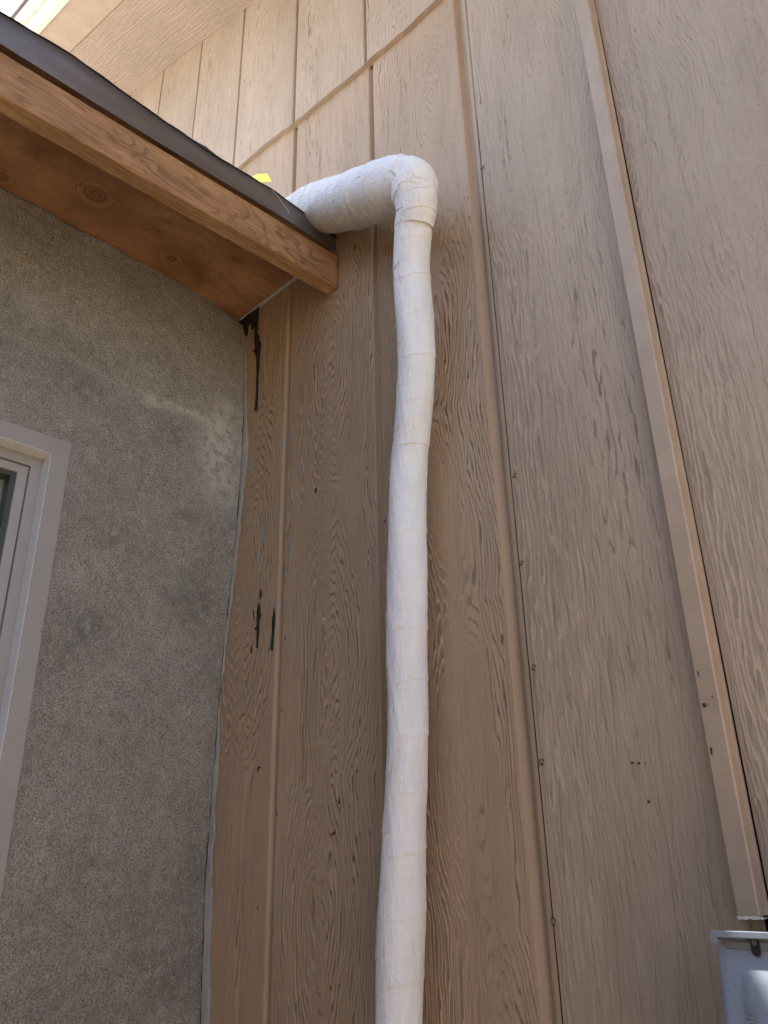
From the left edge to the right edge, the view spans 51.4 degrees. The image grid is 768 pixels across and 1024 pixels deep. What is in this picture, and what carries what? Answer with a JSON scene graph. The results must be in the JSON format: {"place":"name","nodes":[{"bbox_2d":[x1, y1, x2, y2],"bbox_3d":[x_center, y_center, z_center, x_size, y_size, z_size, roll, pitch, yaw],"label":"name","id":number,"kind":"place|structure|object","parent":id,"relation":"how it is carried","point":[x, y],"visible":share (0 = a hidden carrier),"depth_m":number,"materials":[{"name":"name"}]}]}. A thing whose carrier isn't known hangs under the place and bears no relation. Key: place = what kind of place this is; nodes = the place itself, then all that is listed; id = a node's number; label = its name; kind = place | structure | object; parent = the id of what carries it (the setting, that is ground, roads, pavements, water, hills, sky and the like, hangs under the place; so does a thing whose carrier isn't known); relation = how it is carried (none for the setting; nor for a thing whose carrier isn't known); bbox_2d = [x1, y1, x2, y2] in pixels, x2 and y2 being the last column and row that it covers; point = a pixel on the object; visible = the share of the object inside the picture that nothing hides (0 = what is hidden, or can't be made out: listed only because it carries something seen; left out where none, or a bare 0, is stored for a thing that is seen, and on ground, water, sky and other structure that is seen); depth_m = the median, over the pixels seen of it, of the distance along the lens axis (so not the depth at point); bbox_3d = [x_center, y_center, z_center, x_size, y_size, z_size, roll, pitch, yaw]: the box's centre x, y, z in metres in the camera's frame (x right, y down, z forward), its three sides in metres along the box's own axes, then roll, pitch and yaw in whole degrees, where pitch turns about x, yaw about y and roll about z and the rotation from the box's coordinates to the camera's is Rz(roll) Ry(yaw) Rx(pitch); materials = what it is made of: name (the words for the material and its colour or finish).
{"place":"outdoors","nodes":[
{"label":"outdoors","id":0,"kind":"place"},
{"bbox_2d":[0,0,21,15],"label":"sky","id":1,"kind":"structure","parent":0,"point":[7,7],"materials":[{"name":"white"}]},
{"label":"ground","id":2,"kind":"structure","parent":0,"visible":0},
{"bbox_2d":[0,11,337,1023],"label":"stucco annex","id":3,"kind":"object","parent":2,"relation":"on","point":[148,259],"visible":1,"depth_m":1.62,"materials":[{"name":"grey concrete"}]},
{"bbox_2d":[0,419,70,901],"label":"window","id":4,"kind":"structure","parent":3,"relation":"in","point":[34,465],"depth_m":1.53,"materials":[{"name":"beige plastic"}]},
{"bbox_2d":[252,173,271,181],"bbox_3d":[-0.290,-0.777,1.860,0.099,0.096,0.001,-23,-32,40],"label":"tape scrap","id":5,"kind":"object","parent":3,"relation":"attached to","point":[262,177],"visible":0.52,"depth_m":1.85,"materials":[{"name":"yellow paper"}]},
{"bbox_2d":[10,0,767,1023],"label":"house","id":6,"kind":"structure","parent":2,"relation":"on","point":[596,830],"depth_m":1.32,"materials":[{"name":"paint"}]},
{"bbox_2d":[285,153,438,1023],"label":"wrapped pipe","id":7,"kind":"object","parent":6,"relation":"attached to","point":[402,189],"visible":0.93,"depth_m":1.34,"materials":[{"name":"white plastic"}]},
{"bbox_2d":[710,930,767,1023],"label":"utility box","id":8,"kind":"object","parent":6,"relation":"attached to","point":[743,960],"visible":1,"depth_m":0.75,"materials":[{"name":"grey paint"}]},
{"bbox_2d":[717,938,767,1023],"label":"door","id":9,"kind":"structure","parent":8,"relation":"in","point":[743,963],"depth_m":0.75,"materials":[{"name":"grey paint"}]}
]}

